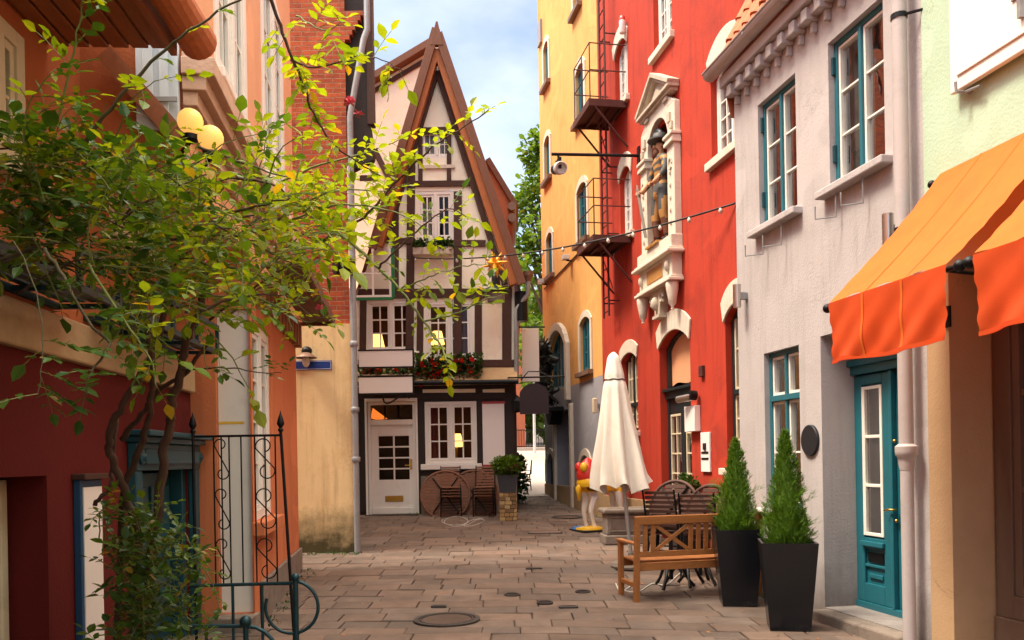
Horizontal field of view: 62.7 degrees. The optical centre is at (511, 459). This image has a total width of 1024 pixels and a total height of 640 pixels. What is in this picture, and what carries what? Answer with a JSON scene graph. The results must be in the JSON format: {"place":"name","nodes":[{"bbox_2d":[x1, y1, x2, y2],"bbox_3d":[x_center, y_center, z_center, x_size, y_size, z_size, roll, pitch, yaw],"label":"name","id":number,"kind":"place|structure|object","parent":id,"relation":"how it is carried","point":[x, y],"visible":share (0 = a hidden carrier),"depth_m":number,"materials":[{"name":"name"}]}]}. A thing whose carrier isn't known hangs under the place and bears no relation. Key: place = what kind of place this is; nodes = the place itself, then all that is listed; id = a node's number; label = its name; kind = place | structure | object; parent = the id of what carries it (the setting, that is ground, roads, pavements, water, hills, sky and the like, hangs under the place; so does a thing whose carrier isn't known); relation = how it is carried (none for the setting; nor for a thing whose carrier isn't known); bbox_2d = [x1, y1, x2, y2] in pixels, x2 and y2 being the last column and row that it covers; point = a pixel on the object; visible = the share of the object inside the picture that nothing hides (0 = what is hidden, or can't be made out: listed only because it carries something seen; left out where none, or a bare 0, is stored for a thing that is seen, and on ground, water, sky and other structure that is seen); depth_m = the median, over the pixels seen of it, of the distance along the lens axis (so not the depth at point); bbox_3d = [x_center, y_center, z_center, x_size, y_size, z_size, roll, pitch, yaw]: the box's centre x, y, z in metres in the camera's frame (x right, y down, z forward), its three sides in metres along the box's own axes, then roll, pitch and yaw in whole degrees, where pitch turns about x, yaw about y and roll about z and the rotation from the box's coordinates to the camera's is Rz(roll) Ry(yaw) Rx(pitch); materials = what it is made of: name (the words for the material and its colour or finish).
{"place":"outdoors","nodes":[
{"label":"outdoors","id":0,"kind":"place"},
{"bbox_2d":[374,0,544,425],"label":"sky","id":1,"kind":"structure","parent":0,"point":[492,44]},
{"bbox_2d":[168,432,866,639],"bbox_3d":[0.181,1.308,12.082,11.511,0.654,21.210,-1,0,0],"label":"paving","id":2,"kind":"structure","parent":0,"point":[678,616],"depth_m":9.87,"materials":[{"name":"grey stone"}]},
{"bbox_2d":[0,0,216,639],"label":"dark red house","id":3,"kind":"structure","parent":2,"relation":"on","point":[43,458],"depth_m":5.16,"materials":[{"name":"paint"}]},
{"bbox_2d":[0,480,8,639],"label":"pale door","id":4,"kind":"structure","parent":3,"relation":"in","point":[4,592],"depth_m":5.03,"materials":[{"name":"beige paint"}]},
{"bbox_2d":[0,15,50,198],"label":"window","id":5,"kind":"structure","parent":3,"relation":"in","point":[12,45],"depth_m":4.80,"materials":[{"name":"beige paint"}]},
{"bbox_2d":[0,205,121,309],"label":"flower rack","id":6,"kind":"object","parent":3,"relation":"attached to","point":[21,281],"visible":0.45,"depth_m":4.71,"materials":[{"name":"black metal"}]},
{"bbox_2d":[72,473,108,639],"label":"notice board","id":7,"kind":"object","parent":3,"relation":"attached to","point":[87,489],"visible":1,"depth_m":5.54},
{"bbox_2d":[83,284,219,354],"bbox_3d":[-2.756,-1.062,6.597,0.415,0.260,1.832,-1,0,-4],"label":"flower rack","id":8,"kind":"object","parent":3,"relation":"attached to","point":[176,342],"visible":0.27,"depth_m":6.66,"materials":[{"name":"black metal"}]},
{"bbox_2d":[126,429,212,639],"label":"door","id":9,"kind":"structure","parent":3,"relation":"in","point":[179,452],"depth_m":7.56,"materials":[{"name":"teal paint"}]},
{"bbox_2d":[163,108,202,177],"bbox_3d":[-2.127,-2.018,5.416,0.152,0.251,0.769,-1,0,-31],"label":"globe lamp","id":10,"kind":"object","parent":3,"relation":"attached to","point":[191,118],"visible":0.84,"depth_m":5.10,"materials":[{"name":"yellow glass"}]},
{"bbox_2d":[167,125,223,193],"bbox_3d":[-2.091,-1.913,5.397,0.850,0.251,0.151,-1,0,45],"label":"globe lamp","id":11,"kind":"object","parent":3,"relation":"attached to","point":[208,136],"visible":0.64,"depth_m":5.10,"materials":[{"name":"yellow glass"}]},
{"bbox_2d":[79,0,334,633],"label":"orange house","id":12,"kind":"structure","parent":2,"relation":"on","point":[235,63],"depth_m":8.17,"materials":[{"name":"paint"}]},
{"bbox_2d":[216,310,252,612],"bbox_3d":[-2.689,0.020,8.199,0.317,2.941,0.053,-1,0,-2],"label":"white door","id":13,"kind":"structure","parent":12,"relation":"in","point":[233,401],"depth_m":8.18,"materials":[{"name":"paint"}]},
{"bbox_2d":[213,0,257,146],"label":"window","id":14,"kind":"structure","parent":12,"relation":"in","point":[230,54],"depth_m":7.36,"materials":[{"name":"white paint"}]},
{"bbox_2d":[216,317,283,536],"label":"window","id":15,"kind":"structure","parent":12,"relation":"in","point":[259,340],"depth_m":8.77,"materials":[{"name":"white paint"}]},
{"bbox_2d":[260,0,292,223],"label":"window","id":16,"kind":"structure","parent":12,"relation":"in","point":[272,91],"depth_m":9.87,"materials":[{"name":"white paint"}]},
{"bbox_2d":[188,615,274,639],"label":"railing","id":17,"kind":"object","parent":2,"relation":"on","point":[245,621],"visible":0.97,"depth_m":6.19,"materials":[{"name":"black metal"}]},
{"bbox_2d":[189,411,293,639],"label":"iron gate","id":18,"kind":"structure","parent":2,"relation":"on","point":[193,424],"depth_m":7.34,"materials":[{"name":"black metal"}]},
{"bbox_2d":[0,0,508,639],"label":"climbing rose","id":19,"kind":"object","parent":2,"relation":"on","point":[106,170],"visible":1,"depth_m":3.30,"materials":[{"name":"green plant"}]},
{"bbox_2d":[74,480,232,639],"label":"leafy shoots","id":20,"kind":"object","parent":19,"relation":"attached to","point":[138,580],"visible":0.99,"depth_m":4.72,"materials":[{"name":"green plant"}]},
{"bbox_2d":[191,573,319,639],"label":"stair railing","id":21,"kind":"object","parent":2,"relation":"on","point":[295,578],"visible":0.99,"depth_m":6.84,"materials":[{"name":"black metal"}]},
{"bbox_2d":[290,0,375,553],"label":"brick house","id":22,"kind":"structure","parent":2,"relation":"on","point":[325,464],"depth_m":13.30,"materials":[{"name":"yellow paint"}]},
{"bbox_2d":[296,346,316,366],"bbox_3d":[-3.214,-1.604,13.120,0.340,0.336,0.340,-1,0,45],"label":"wall lamp","id":23,"kind":"object","parent":22,"relation":"attached to","point":[305,355],"visible":0.96,"depth_m":13.09,"materials":[{"name":"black metal"}]},
{"bbox_2d":[296,360,331,369],"bbox_3d":[-3.140,-1.486,13.287,0.590,0.150,0.018,-1,0,0],"label":"street sign","id":24,"kind":"object","parent":22,"relation":"attached to","point":[320,364],"visible":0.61,"depth_m":13.28,"materials":[{"name":"blue metal"}]},
{"bbox_2d":[347,0,369,552],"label":"downpipe","id":25,"kind":"object","parent":2,"relation":"on","point":[354,341],"visible":0.95,"depth_m":13.17,"materials":[{"name":"metal"}]},
{"bbox_2d":[347,38,436,385],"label":"cream house","id":26,"kind":"structure","parent":2,"relation":"on","point":[408,63],"depth_m":20.60,"materials":[{"name":"paint"}]},
{"bbox_2d":[349,21,525,515],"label":"timber house","id":27,"kind":"structure","parent":2,"relation":"on","point":[406,447],"depth_m":19.20,"materials":[{"name":"beige paint"}]},
{"bbox_2d":[356,248,394,300],"bbox_3d":[-3.093,-4.088,18.600,0.994,1.140,0.060,-1,0,0],"label":"open window leaf","id":28,"kind":"object","parent":27,"relation":"attached to","point":[391,295],"visible":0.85,"depth_m":18.57,"materials":[{"name":"green paint"}]},
{"bbox_2d":[357,367,412,375],"bbox_3d":[-2.837,-1.992,18.958,1.349,0.381,0.641,-1,0,0],"label":"flower box","id":29,"kind":"object","parent":27,"relation":"attached to","point":[379,372],"visible":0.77,"depth_m":18.90,"materials":[{"name":"red plant"}]},
{"bbox_2d":[357,349,413,368],"bbox_3d":[-2.765,-2.175,18.200,1.291,0.404,0.080,-1,0,0],"label":"hanging sign","id":30,"kind":"object","parent":27,"relation":"attached to","point":[386,358],"visible":0.93,"depth_m":18.18,"materials":[{"name":"wood"}]},
{"bbox_2d":[358,375,413,403],"bbox_3d":[-2.763,-1.499,18.200,1.292,0.618,0.080,-1,0,0],"label":"board","id":31,"kind":"object","parent":27,"relation":"attached to","point":[402,385],"visible":0.94,"depth_m":18.18,"materials":[{"name":"wood"}]},
{"bbox_2d":[364,398,418,514],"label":"door","id":32,"kind":"structure","parent":27,"relation":"in","point":[391,446],"depth_m":19.26,"materials":[{"name":"white paint"}]},
{"bbox_2d":[367,300,418,352],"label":"window","id":33,"kind":"structure","parent":27,"relation":"in","point":[386,318],"depth_m":19.23,"materials":[{"name":"white paint"}]},
{"bbox_2d":[412,236,454,256],"bbox_3d":[-1.788,-4.818,18.973,0.978,0.424,0.533,-1,0,0],"label":"flower box","id":34,"kind":"object","parent":27,"relation":"attached to","point":[419,248],"visible":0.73,"depth_m":18.89,"materials":[{"name":"white stone"}]},
{"bbox_2d":[417,191,453,240],"bbox_3d":[-1.745,-5.560,19.580,0.891,1.175,0.760,-1,0,0],"label":"window","id":35,"kind":"structure","parent":27,"relation":"in","point":[441,200],"depth_m":19.23,"materials":[{"name":"white paint"}]},
{"bbox_2d":[423,134,453,157],"bbox_3d":[-1.711,-7.196,19.580,0.791,0.674,0.760,-1,0,0],"label":"window","id":36,"kind":"structure","parent":27,"relation":"in","point":[435,152],"depth_m":19.23,"materials":[{"name":"white paint"}]},
{"bbox_2d":[411,351,483,386],"bbox_3d":[-1.456,-2.042,18.980,1.704,0.780,0.602,-1,0,0],"label":"flower box","id":37,"kind":"object","parent":27,"relation":"attached to","point":[434,366],"visible":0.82,"depth_m":18.91,"materials":[{"name":"green plant"}]},
{"bbox_2d":[424,301,476,361],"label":"window","id":38,"kind":"structure","parent":27,"relation":"in","point":[446,326],"depth_m":19.23,"materials":[{"name":"white paint"}]},
{"bbox_2d":[421,401,481,469],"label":"window","id":39,"kind":"structure","parent":27,"relation":"in","point":[443,420],"depth_m":19.22,"materials":[{"name":"white paint"}]},
{"bbox_2d":[482,401,504,465],"bbox_3d":[-0.416,-0.574,19.133,0.544,1.481,0.035,-1,0,0],"label":"wall board","id":40,"kind":"object","parent":27,"relation":"attached to","point":[493,425],"depth_m":19.12,"materials":[{"name":"white paint"}]},
{"bbox_2d":[514,271,532,384],"bbox_3d":[0.292,-2.972,19.104,0.483,2.533,0.311,-1,0,25],"label":"rain pipe","id":41,"kind":"object","parent":27,"relation":"attached to","point":[521,308],"visible":0.99,"depth_m":19.04,"materials":[{"name":"metal"}]},
{"bbox_2d":[420,470,470,515],"bbox_3d":[-1.483,0.797,18.741,1.132,1.132,0.071,-1,-8,-6],"label":"round table top","id":42,"kind":"object","parent":2,"relation":"on","point":[433,484],"visible":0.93,"depth_m":18.74,"materials":[{"name":"brown wood"}]},
{"bbox_2d":[413,612,479,627],"bbox_3d":[-0.648,1.592,8.367,0.660,0.031,0.660,-1,0,0],"label":"manhole cover","id":43,"kind":"object","parent":2,"relation":"on","point":[446,619],"visible":1,"depth_m":8.33,"materials":[{"name":"metal"}]},
{"bbox_2d":[451,469,498,514],"bbox_3d":[-0.855,0.787,18.891,1.132,1.132,0.071,-1,-8,0],"label":"round table top","id":44,"kind":"object","parent":2,"relation":"on","point":[471,483],"visible":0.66,"depth_m":18.89,"materials":[{"name":"brown wood"}]},
{"bbox_2d":[472,475,495,516],"bbox_3d":[-0.609,0.789,18.544,0.476,0.937,0.574,-1,0,5],"label":"folding chair","id":45,"kind":"object","parent":2,"relation":"on","point":[493,500],"visible":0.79,"depth_m":18.73,"materials":[{"name":"brown wood"}]},
{"bbox_2d":[499,492,516,520],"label":"stone pillar","id":46,"kind":"structure","parent":2,"relation":"on","point":[508,505],"depth_m":17.42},
{"bbox_2d":[497,474,517,491],"bbox_3d":[-0.092,0.500,17.600,0.440,0.360,0.400,-1,0,0],"label":"plant pot","id":47,"kind":"object","parent":46,"relation":"on","point":[507,483],"visible":0.89,"depth_m":17.43,"materials":[{"name":"plastic"}]},
{"bbox_2d":[489,454,524,476],"bbox_3d":[-0.117,0.155,17.595,0.768,0.537,0.762,-1,0,0],"label":"leafy plant","id":48,"kind":"object","parent":47,"relation":"in","point":[508,465],"visible":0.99,"depth_m":17.45,"materials":[{"name":"green plant"}]},
{"bbox_2d":[268,500,763,626],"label":"weeds","id":49,"kind":"object","parent":2,"relation":"on","point":[356,553],"visible":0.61,"depth_m":13.04,"materials":[{"name":"green plant"}]},
{"bbox_2d":[516,324,525,447],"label":"brick building","id":50,"kind":"structure","parent":2,"relation":"on","point":[520,421],"depth_m":44.00,"materials":[{"name":"red brick"}]},
{"bbox_2d":[517,452,530,503],"bbox_3d":[0.188,0.494,20.999,0.632,1.373,0.632,-1,0,0],"label":"tall plant","id":51,"kind":"object","parent":2,"relation":"on","point":[523,483],"visible":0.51,"depth_m":20.91,"materials":[{"name":"green plant"}]},
{"bbox_2d":[525,285,544,443],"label":"leafy tree","id":52,"kind":"object","parent":2,"relation":"on","point":[528,420],"visible":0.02,"depth_m":49.62,"materials":[{"name":"green plant"}]},
{"bbox_2d":[537,0,604,516],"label":"ochre house","id":53,"kind":"structure","parent":2,"relation":"on","point":[571,291],"depth_m":20.05,"materials":[{"name":"paint"}]},
{"bbox_2d":[519,326,544,381],"bbox_3d":[0.476,-2.531,20.200,0.651,1.337,0.060,-1,0,0],"label":"banner sign","id":54,"kind":"object","parent":53,"relation":"attached to","point":[530,348],"visible":0.94,"depth_m":20.17,"materials":[{"name":"white fabric"}]},
{"bbox_2d":[508,371,564,413],"bbox_3d":[0.520,-1.432,18.000,1.222,0.922,0.060,-1,0,0],"label":"arched sign","id":55,"kind":"object","parent":53,"relation":"attached to","point":[534,398],"visible":1,"depth_m":17.97,"materials":[{"name":"black metal"}]},
{"bbox_2d":[535,336,563,424],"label":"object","id":56,"kind":"object","parent":53,"relation":"attached to","point":[548,359],"visible":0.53,"depth_m":21.02,"materials":[{"name":"black metal"}]},
{"bbox_2d":[553,333,595,388],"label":"window","id":57,"kind":"structure","parent":53,"relation":"in","point":[558,370],"depth_m":21.77,"materials":[{"name":"teal paint"}]},
{"bbox_2d":[580,183,585,237],"bbox_3d":[2.005,-5.564,19.005,0.885,1.331,0.936,-1,0,0],"label":"window","id":58,"kind":"structure","parent":53,"relation":"in","point":[582,200],"depth_m":19.20,"materials":[{"name":"teal paint"}]},
{"bbox_2d":[583,317,589,370],"bbox_3d":[2.072,-2.585,18.926,0.895,1.257,0.989,-1,0,0],"label":"window","id":59,"kind":"structure","parent":53,"relation":"in","point":[586,336],"depth_m":19.15,"materials":[{"name":"teal paint"}]},
{"bbox_2d":[569,458,622,532],"bbox_3d":[1.778,0.580,15.745,1.367,1.562,0.600,-1,0,-25],"label":"horse statue","id":60,"kind":"object","parent":2,"relation":"on","point":[590,497],"visible":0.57,"depth_m":15.50,"materials":[{"name":"plastic"}]},
{"bbox_2d":[590,352,652,569],"bbox_3d":[1.489,0.007,11.406,0.835,2.920,0.844,-1,0,23],"label":"parasol","id":61,"kind":"object","parent":2,"relation":"on","point":[617,460],"visible":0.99,"depth_m":11.21,"materials":[{"name":"fabric"}]},
{"bbox_2d":[598,507,661,544],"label":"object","id":62,"kind":"object","parent":2,"relation":"on","point":[613,524],"visible":0.56,"depth_m":13.66,"materials":[{"name":"beige stone"}]},
{"bbox_2d":[643,499,683,570],"bbox_3d":[2.081,0.989,11.288,0.476,0.937,0.574,-1,0,30],"label":"folding chair","id":63,"kind":"object","parent":2,"relation":"on","point":[658,533],"visible":0.49,"depth_m":11.11,"materials":[{"name":"brown wood"}]},
{"bbox_2d":[596,0,744,548],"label":"red house","id":64,"kind":"structure","parent":2,"relation":"on","point":[684,42],"depth_m":13.38,"materials":[{"name":"paint"}]},
{"bbox_2d":[409,202,735,262],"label":"string lights","id":65,"kind":"object","parent":64,"relation":"attached to","point":[659,226],"visible":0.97,"depth_m":13.75},
{"bbox_2d":[482,234,506,276],"bbox_3d":[-0.386,-4.463,18.311,0.589,1.016,0.492,-1,0,0],"label":"star ornament","id":66,"kind":"object","parent":65,"relation":"on","point":[495,262],"visible":0.82,"depth_m":18.27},
{"bbox_2d":[483,272,509,303],"bbox_3d":[-0.357,-3.810,18.600,0.620,0.720,0.620,-1,0,0],"label":"lantern","id":67,"kind":"object","parent":66,"relation":"hanging from","point":[495,279],"visible":0.55,"depth_m":18.48,"materials":[{"name":"black metal"}]},
{"bbox_2d":[550,146,639,174],"bbox_3d":[1.475,-5.309,15.080,1.617,0.608,0.417,-1,0,-16],"label":"bracket lamp","id":68,"kind":"object","parent":64,"relation":"attached to","point":[559,167],"visible":0.99,"depth_m":14.91,"materials":[{"name":"black metal"}]},
{"bbox_2d":[573,0,632,318],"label":"fire escape","id":69,"kind":"object","parent":64,"relation":"attached to","point":[601,115],"visible":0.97,"depth_m":16.34,"materials":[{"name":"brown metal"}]},
{"bbox_2d":[619,41,629,101],"bbox_3d":[2.131,-7.344,16.077,0.250,1.325,0.943,-1,0,-11],"label":"window","id":70,"kind":"structure","parent":64,"relation":"in","point":[624,95],"depth_m":16.25,"materials":[{"name":"white paint"}]},
{"bbox_2d":[624,170,633,237],"bbox_3d":[2.526,-4.840,15.954,1.050,1.420,0.960,-1,0,0],"label":"window","id":71,"kind":"structure","parent":64,"relation":"in","point":[628,183],"depth_m":16.10,"materials":[{"name":"white paint"}]},
{"bbox_2d":[626,354,680,435],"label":"window","id":72,"kind":"structure","parent":64,"relation":"in","point":[632,377],"depth_m":15.91,"materials":[{"name":"black paint"}]},
{"bbox_2d":[631,73,684,323],"bbox_3d":[2.381,-4.381,13.979,0.287,4.081,1.743,-1,0,-11],"label":"wall niche","id":73,"kind":"object","parent":64,"relation":"attached to","point":[658,270],"depth_m":13.71,"materials":[{"name":"white stone"}]},
{"bbox_2d":[636,127,667,249],"bbox_3d":[2.413,-4.558,14.029,0.525,2.030,0.769,-1,0,-11],"label":"warrior statue","id":74,"kind":"object","parent":73,"relation":"on","point":[657,178],"visible":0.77,"depth_m":13.92,"materials":[{"name":"paint"}]},
{"bbox_2d":[648,0,674,65],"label":"window","id":75,"kind":"structure","parent":64,"relation":"in","point":[664,6],"depth_m":14.05,"materials":[{"name":"white paint"}]},
{"bbox_2d":[662,331,691,506],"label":"door","id":76,"kind":"structure","parent":64,"relation":"in","point":[678,351],"depth_m":14.02,"materials":[{"name":"black paint"}]},
{"bbox_2d":[684,405,700,431],"bbox_3d":[2.754,-0.619,12.848,0.096,0.390,0.392,-1,0,-11],"label":"sign box","id":77,"kind":"object","parent":64,"relation":"attached to","point":[692,417],"visible":1,"depth_m":12.72,"materials":[{"name":"white plastic"}]},
{"bbox_2d":[700,432,711,471],"bbox_3d":[2.864,-0.107,12.447,0.046,0.584,0.315,-1,0,-11],"label":"intercom panel","id":78,"kind":"object","parent":64,"relation":"attached to","point":[706,464],"visible":1,"depth_m":12.40,"materials":[{"name":"white metal"}]},
{"bbox_2d":[704,72,734,172],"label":"window","id":79,"kind":"structure","parent":64,"relation":"in","point":[724,152],"depth_m":12.05,"materials":[{"name":"white paint"}]},
{"bbox_2d":[718,309,739,474],"bbox_3d":[3.111,-0.964,11.384,0.270,2.365,1.010,-1,0,-11],"label":"window","id":80,"kind":"structure","parent":64,"relation":"in","point":[734,324],"depth_m":11.71,"materials":[{"name":"black paint"}]},
{"bbox_2d":[649,479,694,530],"bbox_3d":[2.320,0.682,12.093,0.812,0.812,0.071,-1,-14,40],"label":"round table top","id":81,"kind":"object","parent":2,"relation":"on","point":[681,489],"visible":0.33,"depth_m":12.14,"materials":[{"name":"brown wood"}]},
{"bbox_2d":[655,537,695,590],"bbox_3d":[1.937,1.210,9.900,0.443,0.599,0.502,-1,0,0],"label":"iron table base","id":82,"kind":"object","parent":2,"relation":"on","point":[670,571],"visible":0.53,"depth_m":9.88,"materials":[{"name":"black metal"}]},
{"bbox_2d":[616,513,761,602],"bbox_3d":[1.990,1.068,9.456,1.510,0.935,0.612,-1,0,-13],"label":"park bench","id":83,"kind":"object","parent":2,"relation":"on","point":[689,557],"visible":0.52,"depth_m":9.16,"materials":[{"name":"brown wood"}]},
{"bbox_2d":[679,503,716,576],"bbox_3d":[2.393,1.004,10.669,0.476,0.937,0.574,-1,0,20],"label":"folding chair","id":84,"kind":"object","parent":2,"relation":"on","point":[695,510],"visible":0.27,"depth_m":10.47,"materials":[{"name":"brown wood"}]},
{"bbox_2d":[685,484,725,523],"bbox_3d":[2.603,0.679,11.194,0.071,0.732,0.732,17,-11,-39],"label":"round table top","id":85,"kind":"object","parent":2,"relation":"on","point":[707,488],"visible":0.21,"depth_m":11.26,"materials":[{"name":"brown wood"}]},
{"bbox_2d":[711,526,763,605],"bbox_3d":[2.398,1.133,8.950,0.490,0.800,0.490,-1,0,8],"label":"planter","id":86,"kind":"object","parent":2,"relation":"on","point":[737,561],"visible":0.85,"depth_m":8.74,"materials":[{"name":"plastic"}]},
{"bbox_2d":[708,436,764,529],"bbox_3d":[2.348,0.288,8.925,0.596,1.072,0.623,-1,0,-42],"label":"conifer","id":87,"kind":"object","parent":86,"relation":"on","point":[736,508],"visible":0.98,"depth_m":8.86,"materials":[{"name":"green plant"}]},
{"bbox_2d":[757,538,818,631],"bbox_3d":[2.530,1.148,7.720,0.490,0.800,0.490,-1,0,12],"label":"planter","id":88,"kind":"object","parent":2,"relation":"on","point":[788,572],"visible":0.88,"depth_m":7.52,"materials":[{"name":"plastic"}]},
{"bbox_2d":[757,428,818,542],"bbox_3d":[2.541,0.273,7.698,0.612,1.130,0.605,-1,0,0],"label":"conifer","id":89,"kind":"object","parent":88,"relation":"on","point":[786,524],"visible":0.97,"depth_m":7.64,"materials":[{"name":"green plant"}]},
{"bbox_2d":[701,0,931,639],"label":"grey house","id":90,"kind":"structure","parent":2,"relation":"on","point":[806,85],"depth_m":8.15,"materials":[{"name":"paint"}]},
{"bbox_2d":[733,284,747,307],"bbox_3d":[2.608,-1.866,9.609,0.168,0.260,0.095,-1,0,0],"label":"wall lamp","id":91,"kind":"object","parent":90,"relation":"attached to","point":[738,295],"visible":1,"depth_m":9.57,"materials":[{"name":"metal"}]},
{"bbox_2d":[747,78,802,238],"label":"window","id":92,"kind":"structure","parent":90,"relation":"in","point":[778,122],"depth_m":9.08,"materials":[{"name":"teal paint"}]},
{"bbox_2d":[756,346,806,515],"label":"window","id":93,"kind":"structure","parent":90,"relation":"in","point":[784,364],"depth_m":9.19,"materials":[{"name":"teal paint"}]},
{"bbox_2d":[801,425,819,455],"bbox_3d":[2.947,-0.188,8.322,0.028,0.310,0.310,-1,0,-11],"label":"wall plaque","id":94,"kind":"object","parent":90,"relation":"attached to","point":[810,439],"depth_m":8.29,"materials":[{"name":"grey metal"}]},
{"bbox_2d":[814,2,892,199],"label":"window","id":95,"kind":"structure","parent":90,"relation":"in","point":[857,63],"depth_m":7.85,"materials":[{"name":"teal paint"}]},
{"bbox_2d":[846,354,902,618],"bbox_3d":[3.473,0.132,7.599,0.190,2.616,1.375,-1,0,-11],"label":"door","id":96,"kind":"structure","parent":90,"relation":"in","point":[878,504],"depth_m":7.87,"materials":[{"name":"teal paint"}]},
{"bbox_2d":[882,212,894,244],"bbox_3d":[3.117,-1.879,6.889,0.168,0.260,0.095,-1,0,0],"label":"wall lamp","id":97,"kind":"object","parent":90,"relation":"attached to","point":[888,225],"visible":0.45,"depth_m":6.85,"materials":[{"name":"metal"}]},
{"bbox_2d":[890,0,922,639],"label":"downpipe","id":98,"kind":"object","parent":90,"relation":"attached to","point":[906,451],"visible":0.83,"depth_m":6.66,"materials":[{"name":"grey metal"}]},
{"bbox_2d":[921,0,1023,639],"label":"pale green house","id":99,"kind":"structure","parent":2,"relation":"on","point":[973,77],"depth_m":6.37,"materials":[{"name":"paint"}]},
{"bbox_2d":[823,133,1023,363],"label":"awning","id":100,"kind":"object","parent":99,"relation":"attached to","point":[944,221],"visible":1,"depth_m":5.62,"materials":[{"name":"fabric"}]},
{"bbox_2d":[962,200,1023,335],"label":"awning","id":101,"kind":"object","parent":99,"relation":"attached to","point":[998,265],"visible":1,"depth_m":4.62,"materials":[{"name":"fabric"}]},
{"bbox_2d":[992,323,1023,620],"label":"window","id":102,"kind":"structure","parent":99,"relation":"in","point":[1008,342],"depth_m":6.25,"materials":[{"name":"brown paint"}]},
{"bbox_2d":[517,445,548,496],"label":"square","id":103,"kind":"structure","parent":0,"point":[537,476],"depth_m":29.98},
{"bbox_2d":[512,124,542,388],"bbox_3d":[1.717,-7.476,37.022,4.770,15.026,5.180,-1,0,0],"label":"leafy tree","id":104,"kind":"object","parent":103,"relation":"on","point":[525,196],"visible":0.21,"depth_m":36.70,"materials":[{"name":"green plant"}]},
{"bbox_2d":[517,429,544,450],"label":"iron fence","id":105,"kind":"object","parent":103,"relation":"on","point":[530,448],"visible":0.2,"depth_m":42.98,"materials":[{"name":"black metal"}]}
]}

